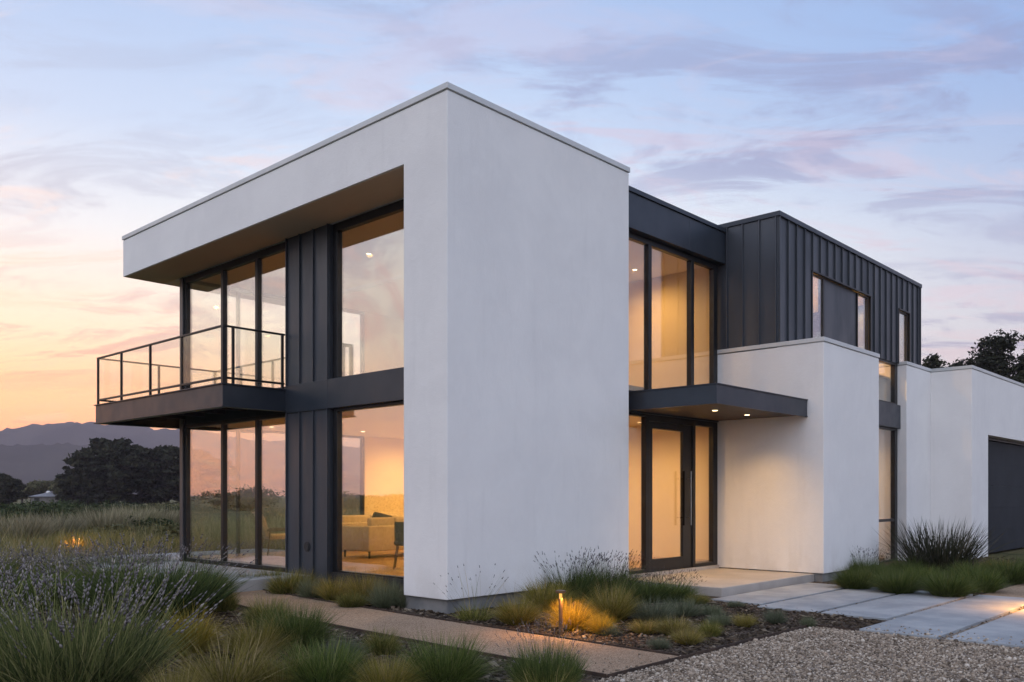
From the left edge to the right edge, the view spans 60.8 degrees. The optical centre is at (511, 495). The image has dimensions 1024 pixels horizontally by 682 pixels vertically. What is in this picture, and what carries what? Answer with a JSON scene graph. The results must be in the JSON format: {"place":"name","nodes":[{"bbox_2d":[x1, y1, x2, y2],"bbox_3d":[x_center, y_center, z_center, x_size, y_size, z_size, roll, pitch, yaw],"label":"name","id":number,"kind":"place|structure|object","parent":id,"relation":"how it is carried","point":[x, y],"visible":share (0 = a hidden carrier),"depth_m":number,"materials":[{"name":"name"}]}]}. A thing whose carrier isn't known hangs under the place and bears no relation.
{"place":"outdoors","nodes":[
{"label":"outdoors","id":0,"kind":"place"},
{"bbox_2d":[0,422,359,476],"bbox_3d":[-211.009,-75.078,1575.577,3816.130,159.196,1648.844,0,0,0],"label":"hills","id":1,"kind":"structure","parent":0,"point":[79,434],"depth_m":1672.62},
{"bbox_2d":[0,501,359,567],"bbox_3d":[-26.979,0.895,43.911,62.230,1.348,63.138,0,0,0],"label":"meadow grass","id":2,"kind":"structure","parent":0,"point":[210,529],"depth_m":23.73,"materials":[{"name":"plant"}]},
{"bbox_2d":[0,442,359,496],"bbox_3d":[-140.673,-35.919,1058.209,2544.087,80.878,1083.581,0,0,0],"label":"hills","id":3,"kind":"structure","parent":0,"point":[26,464],"depth_m":1081.86,"materials":[{"name":"grey"}]},
{"bbox_2d":[233,590,677,673],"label":"garden path","id":4,"kind":"structure","parent":0,"point":[363,618],"depth_m":9.51,"materials":[{"name":"concrete"}]},
{"bbox_2d":[237,605,606,677],"bbox_3d":[-2.007,1.524,10.142,0.161,0.072,8.009,0,0,-43],"label":"steel edging","id":5,"kind":"object","parent":4,"relation":"on","point":[598,674],"visible":0.28,"depth_m":8.94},
{"bbox_2d":[0,0,1023,447],"label":"sky","id":6,"kind":"structure","parent":0,"point":[892,130],"materials":[{"name":"blue"}]},
{"bbox_2d":[9,497,1023,586],"bbox_3d":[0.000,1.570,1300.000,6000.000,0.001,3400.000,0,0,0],"label":"ground","id":7,"kind":"structure","parent":0,"point":[352,502],"depth_m":170.17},
{"bbox_2d":[0,473,27,504],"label":"tree","id":8,"kind":"object","parent":7,"relation":"on","point":[11,488],"visible":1,"depth_m":109.19,"materials":[{"name":"green plant"}]},
{"bbox_2d":[0,509,63,543],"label":"grass tuft","id":9,"kind":"object","parent":7,"relation":"on","point":[38,527],"visible":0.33,"depth_m":23.01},
{"bbox_2d":[20,479,53,495],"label":"round tree","id":10,"kind":"object","parent":7,"relation":"on","point":[34,487],"visible":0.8,"depth_m":149.01,"materials":[{"name":"green plant"}]},
{"bbox_2d":[6,509,92,541],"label":"grass tuft","id":11,"kind":"object","parent":7,"relation":"on","point":[68,522],"visible":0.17,"depth_m":26.17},
{"bbox_2d":[0,503,98,519],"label":"shrub","id":12,"kind":"object","parent":7,"relation":"on","point":[17,512],"visible":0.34,"depth_m":39.62,"materials":[{"name":"green plant"}]},
{"bbox_2d":[4,582,94,619],"bbox_3d":[-9.186,1.537,12.988,8.200,0.030,6.350,0,0,43],"label":"planting bed","id":13,"kind":"object","parent":7,"relation":"on","point":[66,610],"depth_m":11.44,"materials":[{"name":"brown soil"}]},
{"bbox_2d":[0,539,57,580],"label":"lavender bush","id":14,"kind":"object","parent":13,"relation":"on","point":[14,564],"visible":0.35,"depth_m":15.25,"materials":[{"name":"green plant"}]},
{"bbox_2d":[0,552,103,610],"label":"lavender bush","id":15,"kind":"object","parent":13,"relation":"on","point":[30,586],"visible":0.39,"depth_m":11.62,"materials":[{"name":"green plant"}]},
{"bbox_2d":[0,543,113,577],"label":"lavender bush","id":16,"kind":"object","parent":13,"relation":"on","point":[69,564],"visible":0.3,"depth_m":16.25,"materials":[{"name":"green plant"}]},
{"bbox_2d":[20,547,168,586],"bbox_3d":[-6.755,1.174,14.201,2.228,0.686,2.132,0,0,-22],"label":"lavender bush","id":17,"kind":"object","parent":13,"relation":"on","point":[85,566],"visible":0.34,"depth_m":14.14,"materials":[{"name":"green plant"}]},
{"bbox_2d":[66,543,179,564],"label":"lavender bush","id":18,"kind":"object","parent":13,"relation":"on","point":[145,560],"visible":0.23,"depth_m":17.41,"materials":[{"name":"green plant"}]},
{"bbox_2d":[55,471,107,505],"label":"tree","id":19,"kind":"object","parent":7,"relation":"on","point":[72,485],"visible":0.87,"depth_m":114.24,"materials":[{"name":"green plant"}]},
{"bbox_2d":[55,456,130,505],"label":"tree","id":20,"kind":"object","parent":7,"relation":"on","point":[93,468],"visible":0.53,"depth_m":115.75,"materials":[{"name":"green plant"}]},
{"bbox_2d":[65,502,144,532],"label":"grass tuft","id":21,"kind":"object","parent":7,"relation":"on","point":[97,518],"visible":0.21,"depth_m":27.86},
{"bbox_2d":[59,437,153,504],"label":"tree","id":22,"kind":"object","parent":7,"relation":"on","point":[115,453],"visible":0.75,"depth_m":117.56,"materials":[{"name":"leaf"},{"name":"bark"}]},
{"bbox_2d":[82,518,150,539],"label":"shrub","id":23,"kind":"object","parent":7,"relation":"on","point":[107,527],"visible":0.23,"depth_m":26.73,"materials":[{"name":"green plant"}]},
{"bbox_2d":[100,501,168,523],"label":"grass tuft","id":24,"kind":"object","parent":7,"relation":"on","point":[150,515],"visible":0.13,"depth_m":30.31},
{"bbox_2d":[104,444,171,504],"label":"tree","id":25,"kind":"object","parent":7,"relation":"on","point":[130,497],"visible":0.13,"depth_m":122.89,"materials":[{"name":"green plant"}]},
{"bbox_2d":[126,445,203,503],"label":"tree","id":26,"kind":"object","parent":7,"relation":"on","point":[168,464],"visible":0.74,"depth_m":119.35,"materials":[{"name":"green plant"}]},
{"bbox_2d":[140,521,193,541],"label":"shrub","id":27,"kind":"object","parent":7,"relation":"on","point":[171,530],"visible":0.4,"depth_m":26.58,"materials":[{"name":"green plant"}]},
{"bbox_2d":[59,548,309,592],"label":"terrace","id":28,"kind":"structure","parent":7,"relation":"on","point":[255,582],"depth_m":15.66,"materials":[{"name":"concrete"}]},
{"bbox_2d":[157,448,240,505],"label":"tree","id":29,"kind":"object","parent":7,"relation":"on","point":[205,484],"visible":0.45,"depth_m":124.75,"materials":[{"name":"green plant"}]},
{"bbox_2d":[197,500,284,522],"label":"shrub","id":30,"kind":"object","parent":7,"relation":"on","point":[247,510],"visible":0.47,"depth_m":45.47,"materials":[{"name":"green plant"}]},
{"bbox_2d":[20,595,886,681],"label":"planting bed","id":31,"kind":"object","parent":7,"relation":"on","point":[602,636],"visible":0.09,"depth_m":9.74,"materials":[{"name":"brown soil"}]},
{"bbox_2d":[0,551,80,640],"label":"lavender bush","id":32,"kind":"object","parent":31,"relation":"on","point":[11,598],"visible":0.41,"depth_m":8.28,"materials":[{"name":"green plant"}]},
{"bbox_2d":[0,538,225,681],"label":"lavender bush","id":33,"kind":"object","parent":31,"relation":"on","point":[52,654],"visible":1,"depth_m":6.47,"materials":[{"name":"green plant"}]},
{"bbox_2d":[34,531,258,621],"bbox_3d":[-4.529,0.987,10.977,2.707,1.055,2.634,0,0,-28],"label":"lavender bush","id":34,"kind":"object","parent":31,"relation":"on","point":[203,584],"visible":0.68,"depth_m":10.69,"materials":[{"name":"green plant"}]},
{"bbox_2d":[123,657,230,681],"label":"grass tuft","id":35,"kind":"object","parent":31,"relation":"on","point":[173,679],"visible":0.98,"depth_m":6.17,"materials":[{"name":"plant"}]},
{"bbox_2d":[148,599,241,657],"bbox_3d":[-3.057,1.232,8.341,1.306,0.568,1.299,0,0,-15],"label":"grass tuft","id":36,"kind":"object","parent":31,"relation":"on","point":[206,637],"visible":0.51,"depth_m":8.24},
{"bbox_2d":[124,618,310,681],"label":"grass tuft","id":37,"kind":"object","parent":31,"relation":"on","point":[225,672],"visible":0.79,"depth_m":6.51,"materials":[{"name":"plant"}]},
{"bbox_2d":[212,585,242,611],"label":"grass tuft","id":38,"kind":"object","parent":31,"relation":"on","point":[228,604],"visible":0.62,"depth_m":11.43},
{"bbox_2d":[194,609,308,658],"bbox_3d":[-2.409,1.247,8.243,1.135,0.540,1.140,0,0,-12],"label":"grass tuft","id":39,"kind":"object","parent":31,"relation":"on","point":[264,636],"visible":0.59,"depth_m":8.13,"materials":[{"name":"plant"}]},
{"bbox_2d":[228,590,302,627],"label":"grass tuft","id":40,"kind":"object","parent":31,"relation":"on","point":[255,612],"visible":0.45,"depth_m":10.01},
{"bbox_2d":[235,639,324,681],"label":"grass tuft","id":41,"kind":"object","parent":31,"relation":"on","point":[274,674],"visible":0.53,"depth_m":6.55,"materials":[{"name":"plant"}]},
{"bbox_2d":[258,567,314,593],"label":"grass tuft","id":42,"kind":"object","parent":31,"relation":"on","point":[279,585],"visible":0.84,"depth_m":13.37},
{"bbox_2d":[239,589,349,652],"bbox_3d":[-2.149,1.208,8.582,1.468,0.616,1.515,0,0,-21],"label":"grass mound","id":43,"kind":"object","parent":31,"relation":"on","point":[311,627],"depth_m":8.47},
{"bbox_2d":[288,573,329,597],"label":"fescue tuft","id":44,"kind":"object","parent":31,"relation":"on","point":[309,592],"visible":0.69,"depth_m":12.84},
{"bbox_2d":[254,627,386,681],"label":"grass mound","id":45,"kind":"object","parent":31,"relation":"on","point":[329,670],"depth_m":6.61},
{"bbox_2d":[306,572,351,600],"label":"grass tuft","id":46,"kind":"object","parent":31,"relation":"on","point":[330,591],"visible":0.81,"depth_m":12.53,"materials":[{"name":"plant"}]},
{"bbox_2d":[328,588,372,607],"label":"grass tuft","id":47,"kind":"object","parent":31,"relation":"on","point":[356,601],"visible":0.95,"depth_m":11.77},
{"bbox_2d":[338,566,383,602],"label":"grass tuft","id":48,"kind":"object","parent":31,"relation":"on","point":[358,588],"visible":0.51,"depth_m":12.25,"materials":[{"name":"plant"}]},
{"bbox_2d":[355,625,407,654],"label":"grass tuft","id":49,"kind":"object","parent":31,"relation":"on","point":[382,645],"visible":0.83,"depth_m":8.33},
{"bbox_2d":[359,570,403,607],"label":"fescue tuft","id":50,"kind":"object","parent":31,"relation":"on","point":[380,598],"visible":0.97,"depth_m":11.77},
{"bbox_2d":[336,644,434,681],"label":"grass tuft","id":51,"kind":"object","parent":31,"relation":"on","point":[374,675],"visible":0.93,"depth_m":6.58,"materials":[{"name":"plant"}]},
{"bbox_2d":[378,624,511,681],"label":"grass mound","id":52,"kind":"object","parent":31,"relation":"on","point":[460,666],"depth_m":6.79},
{"bbox_2d":[263,589,682,655],"bbox_3d":[-1.212,1.524,10.982,0.102,0.072,7.990,0,0,-44],"label":"steel edging","id":53,"kind":"object","parent":31,"relation":"on","point":[628,647],"visible":0.41,"depth_m":9.72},
{"bbox_2d":[440,563,508,620],"bbox_3d":[-0.431,1.172,10.647,0.863,0.690,0.907,0,0,25],"label":"seed stalk plant","id":54,"kind":"object","parent":31,"relation":"on","point":[471,616],"visible":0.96,"depth_m":10.60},
{"bbox_2d":[481,584,548,625],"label":"grass tuft","id":55,"kind":"object","parent":31,"relation":"on","point":[515,614],"visible":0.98,"depth_m":10.19,"materials":[{"name":"plant"}]},
{"bbox_2d":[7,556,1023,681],"bbox_3d":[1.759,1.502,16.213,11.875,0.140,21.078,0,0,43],"label":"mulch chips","id":56,"kind":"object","parent":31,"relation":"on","point":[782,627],"visible":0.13,"depth_m":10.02,"materials":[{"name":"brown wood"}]},
{"bbox_2d":[505,567,581,611],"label":"grass tuft","id":57,"kind":"object","parent":31,"relation":"on","point":[546,597],"visible":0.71,"depth_m":11.39,"materials":[{"name":"plant"}]},
{"bbox_2d":[495,618,604,681],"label":"grass tuft","id":58,"kind":"object","parent":31,"relation":"on","point":[539,663],"visible":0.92,"depth_m":6.65,"materials":[{"name":"green plant"}]},
{"bbox_2d":[530,594,616,630],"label":"grass tuft","id":59,"kind":"object","parent":31,"relation":"on","point":[576,616],"visible":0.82,"depth_m":9.74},
{"bbox_2d":[533,547,624,601],"bbox_3d":[0.842,1.113,12.622,1.794,0.807,1.754,0,0,26],"label":"seed stalk bush","id":60,"kind":"object","parent":31,"relation":"on","point":[582,585],"visible":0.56,"depth_m":12.35,"materials":[{"name":"green plant"}]},
{"bbox_2d":[578,609,623,633],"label":"grass tuft","id":61,"kind":"object","parent":31,"relation":"on","point":[595,626],"visible":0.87,"depth_m":9.54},
{"bbox_2d":[573,573,644,621],"bbox_3d":[1.204,1.159,10.575,1.195,0.716,1.262,0,0,24],"label":"grass tuft","id":62,"kind":"object","parent":31,"relation":"on","point":[614,605],"visible":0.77,"depth_m":10.45,"materials":[{"name":"plant"}]},
{"bbox_2d":[568,547,654,598],"bbox_3d":[1.380,1.141,13.022,1.836,0.751,1.752,0,0,7],"label":"seed stalk bush","id":63,"kind":"object","parent":31,"relation":"on","point":[617,577],"visible":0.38,"depth_m":12.84,"materials":[{"name":"green plant"}]},
{"bbox_2d":[600,564,685,603],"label":"seed stalk bush","id":64,"kind":"object","parent":31,"relation":"on","point":[645,592],"visible":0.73,"depth_m":12.24,"materials":[{"name":"green plant"}]},
{"bbox_2d":[625,616,672,634],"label":"grass tuft","id":65,"kind":"object","parent":31,"relation":"on","point":[639,627],"visible":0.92,"depth_m":9.53,"materials":[{"name":"plant"}]},
{"bbox_2d":[624,594,685,621],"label":"fescue tuft","id":66,"kind":"object","parent":31,"relation":"on","point":[658,612],"visible":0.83,"depth_m":10.48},
{"bbox_2d":[633,565,705,602],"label":"seed stalk bush","id":67,"kind":"object","parent":31,"relation":"on","point":[685,590],"visible":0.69,"depth_m":12.37,"materials":[{"name":"green plant"}]},
{"bbox_2d":[644,612,701,634],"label":"grass tuft","id":68,"kind":"object","parent":31,"relation":"on","point":[674,625],"visible":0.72,"depth_m":9.49,"materials":[{"name":"plant"}]},
{"bbox_2d":[659,595,709,616],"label":"fescue tuft","id":69,"kind":"object","parent":31,"relation":"on","point":[687,609],"visible":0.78,"depth_m":10.93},
{"bbox_2d":[667,626,710,644],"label":"grass tuft","id":70,"kind":"object","parent":31,"relation":"on","point":[684,638],"visible":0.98,"depth_m":8.88,"materials":[{"name":"plant"}]},
{"bbox_2d":[694,618,728,636],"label":"grass tuft","id":71,"kind":"object","parent":31,"relation":"on","point":[714,631],"visible":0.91,"depth_m":9.36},
{"bbox_2d":[94,82,1023,613],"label":"modern house","id":72,"kind":"structure","parent":7,"relation":"on","point":[568,348],"depth_m":14.91,"materials":[{"name":"white paint"}]},
{"bbox_2d":[184,413,284,570],"bbox_3d":[-5.219,-0.055,16.460,3.860,2.770,0.100,0,0,43],"label":"sliding door","id":73,"kind":"structure","parent":72,"relation":"in","point":[258,419],"depth_m":16.70,"materials":[{"name":"black metal"}]},
{"bbox_2d":[184,242,284,388],"bbox_3d":[-5.219,-3.129,16.460,3.860,2.598,0.100,0,0,43],"label":"sliding door","id":74,"kind":"structure","parent":72,"relation":"in","point":[256,257],"depth_m":16.69,"materials":[{"name":"black metal"}]},
{"bbox_2d":[252,512,284,555],"bbox_3d":[-5.018,0.794,18.380,0.830,0.901,0.710,0,0,-27],"label":"lounge chair","id":75,"kind":"object","parent":72,"relation":"on","point":[266,532],"visible":0.44,"depth_m":18.08,"materials":[{"name":"beige fabric"}]},
{"bbox_2d":[191,427,363,555],"bbox_3d":[-5.118,-0.060,19.485,0.100,2.760,4.440,0,0,43],"label":"window","id":76,"kind":"structure","parent":72,"relation":"in","point":[210,428],"depth_m":18.65,"materials":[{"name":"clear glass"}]},
{"bbox_2d":[191,281,363,387],"bbox_3d":[-5.118,-3.129,19.485,0.100,2.598,4.440,0,0,43],"label":"window","id":77,"kind":"structure","parent":72,"relation":"in","point":[237,290],"depth_m":18.68,"materials":[{"name":"clear glass"}]},
{"bbox_2d":[333,401,403,578],"bbox_3d":[-1.860,-0.083,13.324,2.830,2.665,0.100,0,0,43],"label":"window","id":78,"kind":"structure","parent":72,"relation":"in","point":[337,413],"depth_m":14.20,"materials":[{"name":"black metal"}]},
{"bbox_2d":[333,199,403,377],"bbox_3d":[-1.860,-3.159,13.324,2.830,2.538,0.100,0,0,43],"label":"window","id":79,"kind":"structure","parent":72,"relation":"in","point":[397,207],"depth_m":14.18,"materials":[{"name":"black metal"}]},
{"bbox_2d":[342,514,396,525],"bbox_3d":[-3.404,0.844,20.142,0.910,0.800,2.000,0,0,43],"label":"sofa","id":80,"kind":"object","parent":72,"relation":"on","point":[354,520],"visible":0.11,"depth_m":19.57,"materials":[{"name":"beige fabric"}]},
{"bbox_2d":[342,517,403,558],"bbox_3d":[-2.362,0.844,18.253,0.930,0.800,2.300,0,0,43],"label":"sofa","id":81,"kind":"object","parent":72,"relation":"on","point":[376,534],"visible":0.48,"depth_m":17.41,"materials":[{"name":"beige fabric"}]},
{"bbox_2d":[393,522,403,569],"bbox_3d":[-1.775,0.845,14.875,0.482,0.802,0.508,0,0,-4],"label":"dining chair","id":82,"kind":"object","parent":72,"relation":"on","point":[398,534],"visible":0.5,"depth_m":14.66,"materials":[{"name":"grey fabric"}]},
{"bbox_2d":[648,414,693,571],"bbox_3d":[2.820,-0.027,15.530,0.184,2.735,1.480,0,0,43],"label":"front door","id":83,"kind":"structure","parent":72,"relation":"in","point":[685,427],"depth_m":15.83,"materials":[{"name":"black metal"}]},
{"bbox_2d":[629,232,717,390],"bbox_3d":[2.748,-3.055,15.484,0.100,2.710,3.365,0,0,43],"label":"window","id":84,"kind":"structure","parent":72,"relation":"in","point":[648,244],"depth_m":16.00,"materials":[{"name":"black metal"}]},
{"bbox_2d":[813,274,824,336],"bbox_3d":[6.024,-3.560,17.237,0.060,1.560,0.600,0,0,43],"label":"window","id":85,"kind":"structure","parent":72,"relation":"in","point":[816,276],"depth_m":17.40,"materials":[{"name":"clear glass"}]},
{"bbox_2d":[856,293,867,349],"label":"window","id":86,"kind":"structure","parent":72,"relation":"in","point":[857,294],"depth_m":19.07,"materials":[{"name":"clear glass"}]},
{"bbox_2d":[878,358,896,404],"bbox_3d":[8.465,-2.590,19.882,0.100,0.976,1.518,0,0,43],"label":"window","id":87,"kind":"structure","parent":72,"relation":"in","point":[893,365],"depth_m":20.31,"materials":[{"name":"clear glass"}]},
{"bbox_2d":[879,426,896,562],"bbox_3d":[8.465,-0.009,19.882,0.100,3.098,1.518,0,0,43],"label":"window","id":88,"kind":"structure","parent":72,"relation":"in","point":[893,431],"depth_m":20.31,"materials":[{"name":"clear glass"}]},
{"bbox_2d":[988,437,1023,552],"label":"garage door","id":89,"kind":"structure","parent":72,"relation":"in","point":[1005,457],"depth_m":24.03,"materials":[{"name":"metal"}]},
{"bbox_2d":[604,627,1023,681],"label":"gravel court","id":90,"kind":"object","parent":7,"relation":"on","point":[970,669],"depth_m":7.80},
{"bbox_2d":[505,660,587,681],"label":"grass tuft","id":91,"kind":"object","parent":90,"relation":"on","point":[532,680],"visible":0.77,"depth_m":6.42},
{"bbox_2d":[607,624,854,677],"bbox_3d":[2.316,1.524,8.514,0.519,0.072,3.906,0,0,43],"label":"steel edging","id":92,"kind":"object","parent":90,"relation":"on","point":[614,674],"visible":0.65,"depth_m":8.45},
{"bbox_2d":[577,591,1023,681],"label":"gravel","id":93,"kind":"structure","parent":90,"relation":"on","point":[810,634],"depth_m":7.96,"materials":[{"name":"gravel"}]},
{"bbox_2d":[710,600,1023,639],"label":"gravel joints","id":94,"kind":"object","parent":7,"relation":"on","point":[943,638],"visible":0.06,"depth_m":10.16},
{"bbox_2d":[711,583,843,604],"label":"paving slab","id":95,"kind":"structure","parent":94,"relation":"on","point":[769,596],"depth_m":13.32,"materials":[{"name":"concrete"}]},
{"bbox_2d":[757,587,895,612],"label":"paving slab","id":96,"kind":"structure","parent":94,"relation":"on","point":[827,601],"depth_m":12.44,"materials":[{"name":"concrete"}]},
{"bbox_2d":[821,591,972,620],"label":"paving slab","id":97,"kind":"structure","parent":94,"relation":"on","point":[894,606],"depth_m":11.77,"materials":[{"name":"concrete"}]},
{"bbox_2d":[859,595,1023,638],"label":"paving slab","id":98,"kind":"structure","parent":94,"relation":"on","point":[956,616],"depth_m":10.70,"materials":[{"name":"concrete"}]},
{"bbox_2d":[947,609,1023,647],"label":"paving slab","id":99,"kind":"structure","parent":94,"relation":"on","point":[1004,628],"depth_m":9.53,"materials":[{"name":"concrete"}]},
{"bbox_2d":[808,558,1021,595],"bbox_3d":[11.375,1.535,21.223,4.620,0.030,17.550,0,0,43],"label":"planting bed","id":100,"kind":"object","parent":7,"relation":"on","point":[831,582],"visible":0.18,"depth_m":15.23,"materials":[{"name":"brown soil"}]},
{"bbox_2d":[826,561,879,588],"bbox_3d":[5.575,1.269,14.124,1.380,0.496,1.424,0,0,-30],"label":"grass mound","id":101,"kind":"object","parent":100,"relation":"on","point":[849,579],"depth_m":14.00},
{"bbox_2d":[846,546,892,571],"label":"seed stalk bush","id":102,"kind":"object","parent":100,"relation":"on","point":[859,564],"visible":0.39,"depth_m":15.91,"materials":[{"name":"green plant"}]},
{"bbox_2d":[853,560,926,594],"bbox_3d":[5.983,1.259,13.491,1.430,0.516,1.448,0,0,13],"label":"grass mound","id":103,"kind":"object","parent":100,"relation":"on","point":[891,584],"depth_m":13.36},
{"bbox_2d":[879,546,934,575],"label":"seed stalk bush","id":104,"kind":"object","parent":100,"relation":"on","point":[898,564],"visible":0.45,"depth_m":16.27,"materials":[{"name":"green plant"}]},
{"bbox_2d":[889,561,953,585],"bbox_3d":[6.977,1.278,14.811,1.410,0.478,1.400,0,0,-36],"label":"grass mound","id":105,"kind":"object","parent":100,"relation":"on","point":[921,569],"depth_m":14.68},
{"bbox_2d":[868,516,1022,573],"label":"reed clump","id":106,"kind":"object","parent":100,"relation":"on","point":[942,553],"visible":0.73,"depth_m":16.38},
{"bbox_2d":[914,565,989,596],"bbox_3d":[6.537,1.240,13.020,1.456,0.552,1.466,0,0,-3],"label":"grass mound","id":107,"kind":"object","parent":100,"relation":"on","point":[944,587],"depth_m":12.89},
{"bbox_2d":[935,557,1005,577],"bbox_3d":[8.147,1.262,15.386,1.596,0.509,1.576,0,0,26],"label":"grass mound","id":108,"kind":"object","parent":100,"relation":"on","point":[961,567],"depth_m":15.36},
{"bbox_2d":[952,562,1020,592],"bbox_3d":[7.401,1.240,13.741,1.435,0.552,1.391,0,0,-42],"label":"grass mound","id":109,"kind":"object","parent":100,"relation":"on","point":[993,582],"depth_m":13.57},
{"bbox_2d":[979,552,1023,583],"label":"grass mound","id":110,"kind":"object","parent":100,"relation":"on","point":[1017,574],"depth_m":14.92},
{"bbox_2d":[921,353,954,368],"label":"conifer","id":111,"kind":"object","parent":7,"relation":"on","point":[933,361],"visible":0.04,"depth_m":45.84,"materials":[{"name":"green plant"}]},
{"bbox_2d":[953,329,1023,377],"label":"conifer","id":112,"kind":"object","parent":7,"relation":"on","point":[994,359],"visible":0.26,"depth_m":46.97,"materials":[{"name":"green plant"}]},
{"bbox_2d":[983,583,1023,597],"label":"driveway","id":113,"kind":"structure","parent":0,"point":[1017,590],"depth_m":13.62,"materials":[{"name":"concrete"}]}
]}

